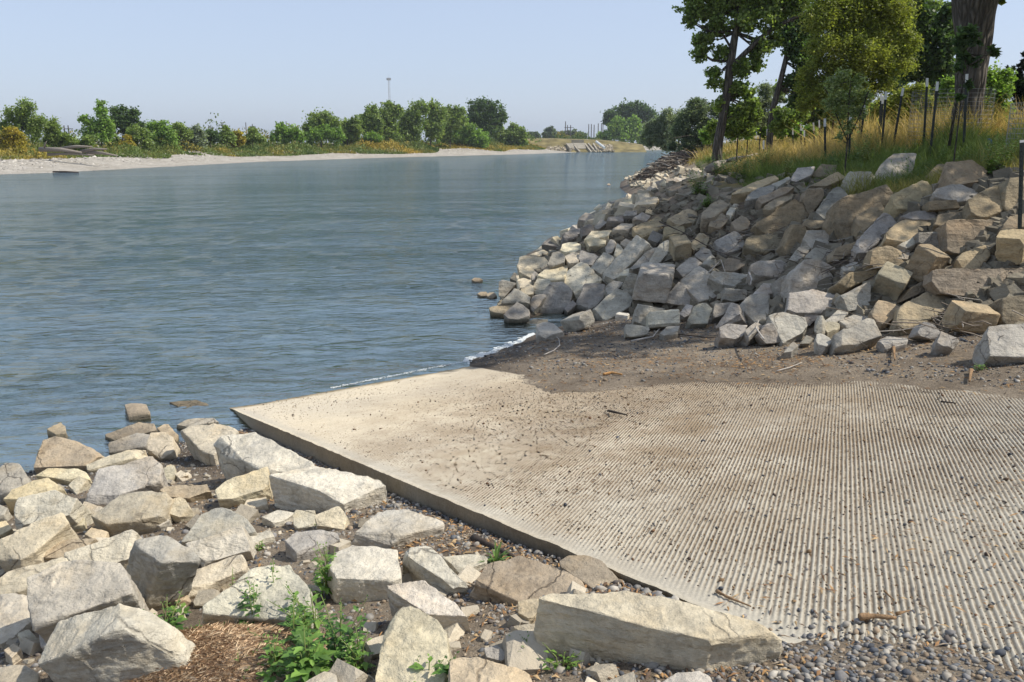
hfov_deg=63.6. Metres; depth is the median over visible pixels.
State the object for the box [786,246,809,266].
rock
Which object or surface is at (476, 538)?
stick
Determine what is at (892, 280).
rock
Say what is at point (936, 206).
rock
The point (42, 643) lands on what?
rock
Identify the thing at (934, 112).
steel post
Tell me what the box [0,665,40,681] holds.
rock
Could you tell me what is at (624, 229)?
rock
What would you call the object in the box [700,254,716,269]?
rock
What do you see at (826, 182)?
rock
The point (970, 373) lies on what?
stick
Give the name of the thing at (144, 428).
rock
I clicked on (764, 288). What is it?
rock
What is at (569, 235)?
rock
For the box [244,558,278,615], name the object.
weed
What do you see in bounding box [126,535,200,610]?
boulder
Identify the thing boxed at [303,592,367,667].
weed
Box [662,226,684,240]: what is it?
rock
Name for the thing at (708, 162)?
bank weed
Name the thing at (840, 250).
rock
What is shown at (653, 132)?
olive tree
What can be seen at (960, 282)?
boulder
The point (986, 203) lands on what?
boulder
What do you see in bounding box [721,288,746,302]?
rock
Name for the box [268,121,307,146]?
shrub
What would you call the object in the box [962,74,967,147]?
steel post
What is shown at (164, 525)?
rock
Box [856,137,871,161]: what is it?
bank weed
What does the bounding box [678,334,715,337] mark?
stick
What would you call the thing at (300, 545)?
rock
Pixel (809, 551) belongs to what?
ramp grit
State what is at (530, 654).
rubble
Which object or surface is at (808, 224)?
rock
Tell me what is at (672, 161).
rocks
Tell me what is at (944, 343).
rock
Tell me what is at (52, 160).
cobbles
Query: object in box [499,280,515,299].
rock
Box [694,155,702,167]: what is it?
bank weed
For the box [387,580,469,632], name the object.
rock
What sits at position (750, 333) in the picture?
rock
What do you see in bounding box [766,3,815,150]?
cottonwood tree
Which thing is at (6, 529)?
rock
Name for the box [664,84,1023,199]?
grass
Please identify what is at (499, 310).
rock
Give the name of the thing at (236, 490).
rock
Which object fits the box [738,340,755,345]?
rock
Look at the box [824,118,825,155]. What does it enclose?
steel post
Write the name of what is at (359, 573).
rock
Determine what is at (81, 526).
rock
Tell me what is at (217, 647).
straw mound
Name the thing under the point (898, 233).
boulder
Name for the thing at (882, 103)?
steel post
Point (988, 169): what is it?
bank weed
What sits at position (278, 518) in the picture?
rock
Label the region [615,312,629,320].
rock
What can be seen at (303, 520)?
rock
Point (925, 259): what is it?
rock
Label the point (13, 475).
rock
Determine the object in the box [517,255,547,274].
boulder
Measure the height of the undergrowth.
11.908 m
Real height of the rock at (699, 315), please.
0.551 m
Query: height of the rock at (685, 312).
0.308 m
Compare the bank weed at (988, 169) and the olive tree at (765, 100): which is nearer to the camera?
the bank weed at (988, 169)
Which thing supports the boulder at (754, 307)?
on the ground at (808, 375)
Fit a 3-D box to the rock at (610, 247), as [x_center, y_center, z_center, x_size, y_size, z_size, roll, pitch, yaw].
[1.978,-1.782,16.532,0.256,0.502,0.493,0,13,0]
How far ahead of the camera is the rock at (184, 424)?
9.19 m
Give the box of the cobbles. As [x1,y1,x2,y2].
[0,148,648,173]
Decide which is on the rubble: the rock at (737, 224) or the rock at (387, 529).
the rock at (737, 224)
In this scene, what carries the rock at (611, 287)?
on the ground at (808, 375)
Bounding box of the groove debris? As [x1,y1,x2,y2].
[253,370,1023,669]
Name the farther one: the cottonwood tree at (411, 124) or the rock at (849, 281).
the cottonwood tree at (411, 124)
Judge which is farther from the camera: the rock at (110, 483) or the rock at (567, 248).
the rock at (567, 248)
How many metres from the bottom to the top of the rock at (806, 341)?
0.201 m
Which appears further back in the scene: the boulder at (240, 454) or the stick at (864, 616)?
the boulder at (240, 454)
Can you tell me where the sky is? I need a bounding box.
[0,0,1023,142]
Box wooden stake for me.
[948,73,958,145]
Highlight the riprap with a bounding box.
[546,144,614,151]
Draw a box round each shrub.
[0,125,29,153]
[49,130,98,150]
[103,123,156,150]
[118,134,136,149]
[144,119,181,149]
[170,121,193,145]
[179,123,209,150]
[204,129,222,147]
[230,129,245,147]
[243,126,267,147]
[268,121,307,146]
[303,123,347,146]
[342,130,384,145]
[433,116,490,147]
[492,121,529,145]
[698,122,820,154]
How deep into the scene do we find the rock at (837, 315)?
10.64 m
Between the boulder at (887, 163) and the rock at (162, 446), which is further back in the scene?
the boulder at (887, 163)
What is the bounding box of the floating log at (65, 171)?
[52,171,78,172]
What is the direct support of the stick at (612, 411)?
on the boat ramp
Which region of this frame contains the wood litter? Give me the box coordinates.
[176,322,1023,681]
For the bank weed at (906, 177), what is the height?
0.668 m
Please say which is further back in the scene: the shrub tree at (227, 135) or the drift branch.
the shrub tree at (227, 135)
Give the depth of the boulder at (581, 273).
15.90 m
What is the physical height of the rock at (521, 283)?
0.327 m
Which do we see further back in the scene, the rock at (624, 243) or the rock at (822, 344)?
the rock at (624, 243)
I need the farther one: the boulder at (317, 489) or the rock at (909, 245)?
the rock at (909, 245)
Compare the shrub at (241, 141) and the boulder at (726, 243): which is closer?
the boulder at (726, 243)
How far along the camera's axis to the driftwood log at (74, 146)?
100.63 m
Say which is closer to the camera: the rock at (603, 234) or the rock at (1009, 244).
the rock at (1009, 244)
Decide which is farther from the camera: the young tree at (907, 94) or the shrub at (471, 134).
the shrub at (471, 134)
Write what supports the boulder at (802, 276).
on the ground at (808, 375)
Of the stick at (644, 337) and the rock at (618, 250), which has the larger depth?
the rock at (618, 250)
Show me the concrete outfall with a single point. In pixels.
(576, 145)
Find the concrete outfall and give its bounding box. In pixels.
[565,140,605,151]
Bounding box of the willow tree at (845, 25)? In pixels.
[791,0,931,138]
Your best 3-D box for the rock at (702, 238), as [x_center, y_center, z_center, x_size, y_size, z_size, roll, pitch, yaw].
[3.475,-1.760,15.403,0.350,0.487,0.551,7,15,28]
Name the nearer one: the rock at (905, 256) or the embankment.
the rock at (905, 256)
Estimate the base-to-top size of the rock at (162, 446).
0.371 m
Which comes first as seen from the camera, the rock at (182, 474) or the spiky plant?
the spiky plant
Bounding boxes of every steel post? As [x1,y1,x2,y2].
[800,124,801,148]
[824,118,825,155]
[848,115,851,154]
[859,105,865,137]
[878,94,881,134]
[880,96,883,133]
[881,91,886,145]
[892,88,903,144]
[922,78,928,146]
[929,82,938,155]
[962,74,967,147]
[1018,140,1023,228]
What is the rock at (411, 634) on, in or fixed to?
on the ground at (808, 375)
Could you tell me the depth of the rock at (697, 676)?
2.79 m
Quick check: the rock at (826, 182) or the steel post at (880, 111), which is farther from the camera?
the steel post at (880, 111)
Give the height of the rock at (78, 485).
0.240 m
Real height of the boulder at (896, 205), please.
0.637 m
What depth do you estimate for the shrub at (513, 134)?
263.41 m
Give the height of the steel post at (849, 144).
1.272 m
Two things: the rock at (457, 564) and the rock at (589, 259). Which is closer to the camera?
the rock at (457, 564)
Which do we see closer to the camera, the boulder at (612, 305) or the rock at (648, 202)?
the boulder at (612, 305)
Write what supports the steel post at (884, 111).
on the ground at (808, 375)
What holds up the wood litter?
on the ground at (808, 375)
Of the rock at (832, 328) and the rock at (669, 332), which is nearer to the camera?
the rock at (832, 328)
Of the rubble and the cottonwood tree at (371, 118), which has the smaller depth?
the rubble
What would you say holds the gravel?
on the ground at (808, 375)
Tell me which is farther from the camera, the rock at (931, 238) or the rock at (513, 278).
the rock at (513, 278)
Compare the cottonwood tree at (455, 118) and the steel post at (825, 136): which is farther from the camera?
the cottonwood tree at (455, 118)
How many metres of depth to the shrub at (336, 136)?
181.41 m
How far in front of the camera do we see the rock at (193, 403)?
10.05 m
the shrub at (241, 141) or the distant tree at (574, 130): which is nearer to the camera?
the shrub at (241, 141)
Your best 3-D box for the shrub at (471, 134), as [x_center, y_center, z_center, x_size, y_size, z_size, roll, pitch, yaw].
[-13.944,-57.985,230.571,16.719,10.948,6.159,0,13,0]
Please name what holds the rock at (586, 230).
on the ground at (808, 375)
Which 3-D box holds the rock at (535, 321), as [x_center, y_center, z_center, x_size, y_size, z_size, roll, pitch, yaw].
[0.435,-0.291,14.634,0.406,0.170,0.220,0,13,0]
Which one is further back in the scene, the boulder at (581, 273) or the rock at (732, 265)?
the boulder at (581, 273)
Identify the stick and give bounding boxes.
[470,534,514,556]
[544,336,559,354]
[602,371,621,374]
[607,410,627,414]
[631,329,658,341]
[659,221,744,260]
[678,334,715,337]
[715,589,750,606]
[858,613,896,620]
[891,346,895,359]
[895,610,909,615]
[968,368,973,381]
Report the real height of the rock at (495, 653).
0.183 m
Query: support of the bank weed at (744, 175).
on the ground at (808, 375)
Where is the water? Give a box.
[0,150,670,471]
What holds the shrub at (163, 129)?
on the ground at (808, 375)
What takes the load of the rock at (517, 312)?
on the ground at (808, 375)
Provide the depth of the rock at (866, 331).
9.40 m
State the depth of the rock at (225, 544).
4.86 m
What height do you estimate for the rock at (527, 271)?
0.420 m
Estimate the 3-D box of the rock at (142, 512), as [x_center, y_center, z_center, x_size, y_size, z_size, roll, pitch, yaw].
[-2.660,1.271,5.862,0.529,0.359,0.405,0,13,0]
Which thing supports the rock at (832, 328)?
on the ground at (808, 375)
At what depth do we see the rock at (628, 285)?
14.98 m
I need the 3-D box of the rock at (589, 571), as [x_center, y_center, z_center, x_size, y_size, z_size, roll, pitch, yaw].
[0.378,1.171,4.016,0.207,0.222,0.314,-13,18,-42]
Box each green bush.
[701,100,810,163]
[935,57,1018,125]
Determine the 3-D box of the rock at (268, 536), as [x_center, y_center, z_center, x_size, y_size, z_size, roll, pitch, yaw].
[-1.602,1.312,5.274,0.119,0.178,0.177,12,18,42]
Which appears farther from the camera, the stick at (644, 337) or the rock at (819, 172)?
the rock at (819, 172)
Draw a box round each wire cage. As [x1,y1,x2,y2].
[907,88,996,143]
[1005,102,1023,143]
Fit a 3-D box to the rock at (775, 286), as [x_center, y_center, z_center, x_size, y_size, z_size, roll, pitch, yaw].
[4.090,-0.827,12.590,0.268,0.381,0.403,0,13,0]
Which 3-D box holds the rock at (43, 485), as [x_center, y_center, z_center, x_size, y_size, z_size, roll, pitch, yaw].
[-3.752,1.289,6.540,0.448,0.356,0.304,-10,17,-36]
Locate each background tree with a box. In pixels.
[770,79,889,136]
[806,0,943,93]
[887,63,954,120]
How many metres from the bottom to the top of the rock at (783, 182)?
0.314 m
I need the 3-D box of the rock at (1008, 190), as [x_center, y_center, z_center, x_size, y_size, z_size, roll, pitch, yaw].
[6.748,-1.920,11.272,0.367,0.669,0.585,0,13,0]
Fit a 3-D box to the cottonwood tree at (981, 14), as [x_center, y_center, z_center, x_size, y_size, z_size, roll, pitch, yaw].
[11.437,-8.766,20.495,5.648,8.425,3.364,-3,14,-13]
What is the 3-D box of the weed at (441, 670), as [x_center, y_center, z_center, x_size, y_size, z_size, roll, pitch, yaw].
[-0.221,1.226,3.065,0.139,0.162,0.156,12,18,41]
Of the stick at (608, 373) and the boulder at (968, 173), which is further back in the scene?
the boulder at (968, 173)
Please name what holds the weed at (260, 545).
on the ground at (808, 375)
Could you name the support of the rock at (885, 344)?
on the ground at (808, 375)
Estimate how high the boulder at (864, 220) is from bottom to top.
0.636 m
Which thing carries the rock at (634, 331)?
on the ground at (808, 375)
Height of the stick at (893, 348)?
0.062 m
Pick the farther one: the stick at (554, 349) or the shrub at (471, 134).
the shrub at (471, 134)
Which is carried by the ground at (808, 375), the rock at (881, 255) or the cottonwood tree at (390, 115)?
the cottonwood tree at (390, 115)
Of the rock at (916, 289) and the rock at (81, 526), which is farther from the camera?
the rock at (916, 289)
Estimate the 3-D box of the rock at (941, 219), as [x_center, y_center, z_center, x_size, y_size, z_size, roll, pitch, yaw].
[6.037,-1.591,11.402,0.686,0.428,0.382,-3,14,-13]
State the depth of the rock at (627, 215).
17.08 m
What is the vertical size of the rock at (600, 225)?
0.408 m
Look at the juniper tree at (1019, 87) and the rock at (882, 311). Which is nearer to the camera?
the rock at (882, 311)
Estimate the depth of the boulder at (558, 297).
15.44 m
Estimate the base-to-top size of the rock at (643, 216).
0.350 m
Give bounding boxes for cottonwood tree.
[0,96,49,148]
[76,99,118,147]
[107,104,145,140]
[300,107,342,146]
[339,114,365,144]
[359,102,387,135]
[378,100,405,142]
[397,98,430,143]
[421,97,448,144]
[432,104,467,146]
[465,95,508,142]
[595,114,644,142]
[600,97,658,125]
[672,0,813,174]
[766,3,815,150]
[894,0,955,89]
[950,0,1006,128]
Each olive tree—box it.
[637,106,679,153]
[665,96,718,153]
[744,79,787,150]
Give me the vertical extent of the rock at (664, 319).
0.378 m
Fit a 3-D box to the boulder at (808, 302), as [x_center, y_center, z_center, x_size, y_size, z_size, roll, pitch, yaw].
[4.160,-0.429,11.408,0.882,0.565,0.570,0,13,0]
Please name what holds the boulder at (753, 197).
on the ground at (808, 375)
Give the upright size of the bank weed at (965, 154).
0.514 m
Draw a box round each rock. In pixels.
[0,463,30,504]
[0,505,12,521]
[0,512,79,572]
[0,521,13,537]
[0,557,67,594]
[0,593,33,637]
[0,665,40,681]
[3,477,66,514]
[4,644,23,664]
[14,490,93,529]
[18,629,36,641]
[27,559,149,642]
[36,468,91,485]
[39,635,46,650]
[44,538,97,560]
[47,422,67,438]
[64,529,141,569]
[68,476,90,493]
[72,518,87,531]
[83,501,102,513]
[84,527,109,538]
[86,450,147,472]
[86,456,167,505]
[91,491,173,536]
[105,422,157,442]
[108,433,149,453]
[125,403,150,421]
[132,449,147,455]
[147,432,180,460]
[157,424,178,441]
[157,520,171,530]
[160,484,212,502]
[164,465,176,480]
[169,400,211,415]
[170,497,194,522]
[174,470,188,477]
[175,595,192,605]
[177,418,218,433]
[181,507,257,545]
[186,525,256,566]
[188,554,249,598]
[202,565,317,628]
[215,467,272,508]
[244,497,267,511]
[250,530,274,546]
[262,510,292,526]
[285,530,339,561]
[293,510,315,530]
[306,671,337,681]
[315,506,349,529]
[326,545,401,603]
[352,509,444,548]
[375,606,452,681]
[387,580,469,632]
[402,546,467,594]
[443,554,488,574]
[448,657,531,681]
[469,556,588,605]
[471,278,482,282]
[477,292,487,299]
[484,645,504,663]
[486,292,496,299]
[489,304,513,319]
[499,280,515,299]
[501,288,530,307]
[504,302,529,323]
[509,623,534,632]
[510,272,516,282]
[516,278,530,289]
[517,598,538,623]
[519,266,534,278]
[521,284,533,297]
[527,319,547,323]
[530,250,547,256]
[530,294,545,312]
[531,272,537,279]
[533,278,550,295]
[536,322,563,341]
[541,236,558,250]
[547,252,564,268]
[550,236,560,245]
[559,227,570,237]
[559,555,618,588]
[560,228,579,246]
[560,242,580,255]
[560,309,594,331]
[564,300,576,314]
[565,252,579,269]
[577,213,594,227]
[578,250,598,266]
[580,224,593,238]
[584,230,610,242]
[585,237,605,252]
[591,252,614,275]
[593,205,601,211]
[593,219,606,230]
[599,203,612,211]
[604,281,622,297]
[605,239,616,254]
[606,216,623,229]
[612,223,634,236]
[613,244,622,257]
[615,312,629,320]
[617,268,629,282]
[620,239,629,249]
[621,273,637,293]
[623,199,631,203]
[623,210,636,220]
[624,324,649,338]
[632,212,650,224]
[632,304,664,325]
[633,197,658,213]
[646,309,679,329]
[647,231,662,247]
[656,178,678,188]
[659,326,679,339]
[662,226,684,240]
[663,671,711,681]
[666,282,690,305]
[668,235,691,260]
[675,257,701,280]
[680,304,692,321]
[685,303,711,328]
[691,233,708,253]
[694,247,711,261]
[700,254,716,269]
[706,213,727,234]
[707,271,746,292]
[710,302,730,323]
[714,324,746,347]
[716,303,747,330]
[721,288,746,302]
[722,258,744,272]
[726,204,738,220]
[729,215,749,232]
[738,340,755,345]
[742,322,762,345]
[745,260,786,285]
[753,283,772,296]
[754,323,779,345]
[766,312,807,345]
[770,275,786,297]
[771,177,790,189]
[776,224,806,256]
[780,342,797,359]
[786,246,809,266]
[790,166,814,184]
[798,335,813,347]
[799,188,823,215]
[800,230,828,251]
[802,219,823,229]
[803,314,817,326]
[804,248,829,261]
[808,172,844,188]
[812,164,836,178]
[813,333,830,355]
[814,315,826,334]
[826,242,854,263]
[826,310,847,322]
[826,321,839,338]
[828,269,878,294]
[828,318,881,354]
[834,282,870,311]
[839,262,860,278]
[839,314,867,330]
[862,245,903,270]
[867,300,898,332]
[871,261,912,300]
[876,336,907,352]
[896,237,915,252]
[896,281,924,302]
[897,211,935,222]
[898,249,909,260]
[905,244,950,282]
[908,322,939,340]
[913,232,938,246]
[921,200,959,212]
[928,164,944,178]
[929,184,977,205]
[930,211,961,231]
[930,331,958,355]
[941,300,1000,333]
[951,245,989,268]
[972,323,1023,365]
[988,295,1023,325]
[995,228,1023,264]
[996,213,1023,235]
[999,176,1023,210]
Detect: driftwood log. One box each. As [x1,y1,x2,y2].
[38,147,81,152]
[47,152,94,155]
[60,145,92,148]
[80,148,106,152]
[86,151,117,155]
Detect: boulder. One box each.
[34,436,103,473]
[38,603,194,681]
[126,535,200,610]
[180,423,238,465]
[213,432,314,479]
[269,466,386,512]
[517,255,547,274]
[533,590,782,670]
[537,265,567,282]
[540,282,572,314]
[565,262,601,298]
[575,283,604,311]
[592,289,632,320]
[601,235,652,284]
[629,248,655,274]
[632,216,663,240]
[632,262,674,302]
[649,240,668,262]
[666,209,697,228]
[680,266,716,303]
[700,195,731,232]
[713,231,743,258]
[730,176,778,203]
[739,293,769,327]
[741,233,780,259]
[745,184,775,211]
[750,199,807,234]
[755,187,793,210]
[763,194,792,216]
[779,259,834,301]
[785,289,834,320]
[813,187,847,220]
[822,184,892,241]
[841,171,874,193]
[849,213,896,263]
[851,202,883,239]
[874,153,916,181]
[879,219,930,247]
[882,180,932,217]
[888,291,951,335]
[922,267,1023,297]
[934,219,997,254]
[938,160,986,187]
[961,181,1004,219]
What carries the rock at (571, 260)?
on the ground at (808, 375)
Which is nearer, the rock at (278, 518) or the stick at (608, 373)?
the rock at (278, 518)
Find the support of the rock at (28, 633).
on the ground at (808, 375)
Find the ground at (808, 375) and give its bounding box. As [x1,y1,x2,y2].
[0,143,1023,681]
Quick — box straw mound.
[122,620,330,681]
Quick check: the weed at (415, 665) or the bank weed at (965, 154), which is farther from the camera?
the bank weed at (965, 154)
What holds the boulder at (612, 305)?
on the ground at (808, 375)
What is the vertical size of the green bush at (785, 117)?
3.194 m
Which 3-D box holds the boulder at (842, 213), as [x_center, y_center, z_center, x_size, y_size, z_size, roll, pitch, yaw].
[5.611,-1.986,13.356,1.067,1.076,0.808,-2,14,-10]
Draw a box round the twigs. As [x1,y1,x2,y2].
[573,196,1023,347]
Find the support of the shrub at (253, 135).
on the ground at (808, 375)
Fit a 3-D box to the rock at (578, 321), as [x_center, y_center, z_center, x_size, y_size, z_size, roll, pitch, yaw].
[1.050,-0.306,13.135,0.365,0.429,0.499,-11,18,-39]
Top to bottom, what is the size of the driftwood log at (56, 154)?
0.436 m
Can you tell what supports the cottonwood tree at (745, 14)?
on the ground at (808, 375)
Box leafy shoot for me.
[949,23,1001,161]
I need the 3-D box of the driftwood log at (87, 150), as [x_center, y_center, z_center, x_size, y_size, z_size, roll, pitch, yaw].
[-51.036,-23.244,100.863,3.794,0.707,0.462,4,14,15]
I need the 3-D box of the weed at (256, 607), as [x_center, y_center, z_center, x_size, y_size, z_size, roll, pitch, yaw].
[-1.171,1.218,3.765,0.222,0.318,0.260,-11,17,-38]
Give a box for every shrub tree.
[43,115,65,146]
[218,125,237,146]
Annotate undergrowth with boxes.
[0,111,601,159]
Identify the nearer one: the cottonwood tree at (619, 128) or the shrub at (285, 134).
the shrub at (285, 134)
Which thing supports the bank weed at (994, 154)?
on the ground at (808, 375)
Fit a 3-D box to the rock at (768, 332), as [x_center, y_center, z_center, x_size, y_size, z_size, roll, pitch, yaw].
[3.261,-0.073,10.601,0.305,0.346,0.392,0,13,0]
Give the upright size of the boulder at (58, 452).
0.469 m
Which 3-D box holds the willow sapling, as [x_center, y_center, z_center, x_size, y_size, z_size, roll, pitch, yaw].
[6.643,-4.189,16.494,1.213,2.612,0.600,0,13,0]
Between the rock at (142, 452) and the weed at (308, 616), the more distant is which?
the rock at (142, 452)
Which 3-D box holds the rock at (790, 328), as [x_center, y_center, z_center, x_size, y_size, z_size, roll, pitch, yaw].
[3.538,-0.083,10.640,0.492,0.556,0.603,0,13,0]
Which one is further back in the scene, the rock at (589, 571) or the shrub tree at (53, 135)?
the shrub tree at (53, 135)
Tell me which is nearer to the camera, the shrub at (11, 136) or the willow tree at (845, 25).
the willow tree at (845, 25)
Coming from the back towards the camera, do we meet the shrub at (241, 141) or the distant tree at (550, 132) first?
the distant tree at (550, 132)
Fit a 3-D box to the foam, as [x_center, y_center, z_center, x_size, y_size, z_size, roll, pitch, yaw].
[-0.808,0.280,12.097,0.557,0.035,4.184,11,18,39]
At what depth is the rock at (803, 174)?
16.70 m
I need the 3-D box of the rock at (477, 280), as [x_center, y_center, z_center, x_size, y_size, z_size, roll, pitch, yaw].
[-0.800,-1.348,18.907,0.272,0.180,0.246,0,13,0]
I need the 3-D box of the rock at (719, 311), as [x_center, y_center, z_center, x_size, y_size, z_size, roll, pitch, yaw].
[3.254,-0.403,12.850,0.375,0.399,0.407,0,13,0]
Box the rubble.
[0,164,1023,681]
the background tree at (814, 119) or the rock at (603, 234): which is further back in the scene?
the background tree at (814, 119)
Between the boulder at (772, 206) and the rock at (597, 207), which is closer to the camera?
the boulder at (772, 206)
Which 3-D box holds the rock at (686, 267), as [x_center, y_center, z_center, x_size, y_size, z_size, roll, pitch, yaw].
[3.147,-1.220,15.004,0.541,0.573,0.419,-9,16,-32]
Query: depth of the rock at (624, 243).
16.37 m
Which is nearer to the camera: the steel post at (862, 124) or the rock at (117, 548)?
the rock at (117, 548)
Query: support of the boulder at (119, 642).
on the ground at (808, 375)
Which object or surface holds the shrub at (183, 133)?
on the ground at (808, 375)
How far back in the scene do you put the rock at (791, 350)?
9.56 m
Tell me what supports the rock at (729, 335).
on the ground at (808, 375)
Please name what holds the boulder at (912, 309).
on the ground at (808, 375)
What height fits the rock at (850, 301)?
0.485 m
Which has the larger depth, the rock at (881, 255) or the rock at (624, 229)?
the rock at (624, 229)
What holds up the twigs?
on the rubble
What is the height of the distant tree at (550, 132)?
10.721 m
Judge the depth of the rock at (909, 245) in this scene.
11.26 m
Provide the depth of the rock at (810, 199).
14.99 m
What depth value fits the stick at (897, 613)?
3.27 m
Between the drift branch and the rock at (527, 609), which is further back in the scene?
the drift branch
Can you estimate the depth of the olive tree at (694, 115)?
55.82 m
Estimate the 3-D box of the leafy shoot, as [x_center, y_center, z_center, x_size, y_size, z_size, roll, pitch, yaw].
[7.973,-3.937,14.445,0.956,3.053,0.430,0,13,0]
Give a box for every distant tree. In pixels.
[529,131,541,137]
[540,126,556,137]
[559,128,587,137]
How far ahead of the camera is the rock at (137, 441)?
8.56 m
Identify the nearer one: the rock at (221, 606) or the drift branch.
the rock at (221, 606)
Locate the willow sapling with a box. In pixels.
[820,63,875,173]
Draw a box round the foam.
[331,333,534,387]
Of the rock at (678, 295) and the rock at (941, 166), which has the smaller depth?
the rock at (678, 295)
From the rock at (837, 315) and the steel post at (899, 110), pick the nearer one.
the rock at (837, 315)
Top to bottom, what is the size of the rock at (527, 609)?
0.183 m
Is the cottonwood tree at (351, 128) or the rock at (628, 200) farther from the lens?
the cottonwood tree at (351, 128)
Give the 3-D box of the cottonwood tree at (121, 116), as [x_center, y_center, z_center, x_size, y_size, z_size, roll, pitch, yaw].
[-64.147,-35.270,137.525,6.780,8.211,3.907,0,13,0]
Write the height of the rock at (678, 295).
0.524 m
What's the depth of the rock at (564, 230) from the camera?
25.73 m
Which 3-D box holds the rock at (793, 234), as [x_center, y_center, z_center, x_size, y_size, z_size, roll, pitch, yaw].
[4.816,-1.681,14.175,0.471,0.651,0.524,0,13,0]
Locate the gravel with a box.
[0,242,1023,681]
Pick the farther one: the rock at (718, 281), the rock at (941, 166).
the rock at (941, 166)
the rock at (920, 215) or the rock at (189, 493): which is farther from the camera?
the rock at (920, 215)
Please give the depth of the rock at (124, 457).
7.84 m
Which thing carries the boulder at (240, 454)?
on the ground at (808, 375)
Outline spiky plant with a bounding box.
[478,541,511,562]
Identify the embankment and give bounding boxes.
[527,138,645,151]
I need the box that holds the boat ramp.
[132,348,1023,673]
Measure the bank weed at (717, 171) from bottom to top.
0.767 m
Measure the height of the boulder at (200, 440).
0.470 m
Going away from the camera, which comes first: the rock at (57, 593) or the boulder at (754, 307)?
the rock at (57, 593)
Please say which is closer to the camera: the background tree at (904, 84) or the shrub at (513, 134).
the background tree at (904, 84)
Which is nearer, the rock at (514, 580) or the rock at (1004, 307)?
the rock at (514, 580)
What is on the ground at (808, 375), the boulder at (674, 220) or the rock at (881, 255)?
the boulder at (674, 220)
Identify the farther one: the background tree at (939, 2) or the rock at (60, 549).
the background tree at (939, 2)
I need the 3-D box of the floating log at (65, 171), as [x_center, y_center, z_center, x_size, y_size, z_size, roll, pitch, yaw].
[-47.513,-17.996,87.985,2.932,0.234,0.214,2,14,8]
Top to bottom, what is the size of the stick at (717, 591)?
0.045 m
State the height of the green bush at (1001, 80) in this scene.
2.890 m
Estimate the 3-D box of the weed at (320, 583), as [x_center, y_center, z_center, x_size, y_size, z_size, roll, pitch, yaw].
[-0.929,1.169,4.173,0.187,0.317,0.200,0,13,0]
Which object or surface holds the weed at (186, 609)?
on the rubble
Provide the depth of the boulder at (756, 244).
14.59 m
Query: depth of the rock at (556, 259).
16.23 m
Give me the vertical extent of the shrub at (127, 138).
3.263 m
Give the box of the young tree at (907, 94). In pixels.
[868,77,940,130]
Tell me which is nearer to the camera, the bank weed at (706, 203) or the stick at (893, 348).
the stick at (893, 348)
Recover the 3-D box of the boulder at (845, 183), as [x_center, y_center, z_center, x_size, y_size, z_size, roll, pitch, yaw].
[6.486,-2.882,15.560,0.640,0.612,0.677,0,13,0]
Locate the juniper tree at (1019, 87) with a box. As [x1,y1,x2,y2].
[1006,51,1023,117]
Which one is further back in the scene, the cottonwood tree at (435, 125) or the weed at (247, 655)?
the cottonwood tree at (435, 125)
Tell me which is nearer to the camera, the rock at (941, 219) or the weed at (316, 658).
the weed at (316, 658)
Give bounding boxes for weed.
[143,591,187,629]
[165,600,191,620]
[235,641,260,678]
[236,580,262,625]
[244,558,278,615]
[247,593,314,647]
[255,539,264,550]
[256,630,289,681]
[268,581,326,633]
[271,621,336,681]
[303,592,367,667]
[311,540,336,599]
[339,624,376,670]
[408,653,448,681]
[431,651,459,681]
[539,643,583,669]
[686,168,714,195]
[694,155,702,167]
[698,193,717,208]
[700,148,711,163]
[710,148,740,175]
[722,146,758,180]
[747,146,773,166]
[781,153,793,178]
[819,158,837,176]
[823,150,840,164]
[825,152,838,162]
[841,130,878,160]
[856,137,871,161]
[891,157,923,184]
[908,157,929,174]
[921,153,933,170]
[955,146,976,160]
[973,362,985,370]
[980,133,1023,174]
[981,129,1018,165]
[993,127,1018,161]
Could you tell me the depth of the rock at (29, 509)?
5.76 m
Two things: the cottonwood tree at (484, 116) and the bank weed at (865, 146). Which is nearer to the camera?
the bank weed at (865, 146)
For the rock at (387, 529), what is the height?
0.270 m
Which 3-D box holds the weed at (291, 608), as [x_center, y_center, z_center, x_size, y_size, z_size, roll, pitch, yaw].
[-0.933,1.223,3.492,0.315,0.300,0.200,8,16,30]
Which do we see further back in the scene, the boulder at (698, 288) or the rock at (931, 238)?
the boulder at (698, 288)
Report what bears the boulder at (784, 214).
on the ground at (808, 375)
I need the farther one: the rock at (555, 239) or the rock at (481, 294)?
the rock at (555, 239)
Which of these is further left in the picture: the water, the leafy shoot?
the water
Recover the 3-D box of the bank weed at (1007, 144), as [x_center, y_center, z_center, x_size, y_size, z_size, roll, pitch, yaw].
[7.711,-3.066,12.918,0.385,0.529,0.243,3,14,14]
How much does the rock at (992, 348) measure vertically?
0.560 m
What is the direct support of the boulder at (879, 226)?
on the ground at (808, 375)
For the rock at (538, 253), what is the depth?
20.21 m
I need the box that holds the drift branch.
[704,153,755,173]
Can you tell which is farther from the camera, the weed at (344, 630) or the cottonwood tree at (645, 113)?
the cottonwood tree at (645, 113)
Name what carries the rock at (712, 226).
on the ground at (808, 375)
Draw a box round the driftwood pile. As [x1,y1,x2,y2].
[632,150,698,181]
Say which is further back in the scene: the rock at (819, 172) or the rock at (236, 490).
the rock at (819, 172)
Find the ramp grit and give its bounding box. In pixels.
[244,367,1023,664]
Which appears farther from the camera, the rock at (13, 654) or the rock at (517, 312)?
the rock at (517, 312)
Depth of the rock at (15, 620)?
4.13 m
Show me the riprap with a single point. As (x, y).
(609, 148)
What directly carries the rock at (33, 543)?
on the ground at (808, 375)
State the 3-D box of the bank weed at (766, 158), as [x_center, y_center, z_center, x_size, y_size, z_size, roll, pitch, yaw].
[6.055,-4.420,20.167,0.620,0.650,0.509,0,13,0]
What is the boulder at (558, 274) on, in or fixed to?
on the ground at (808, 375)

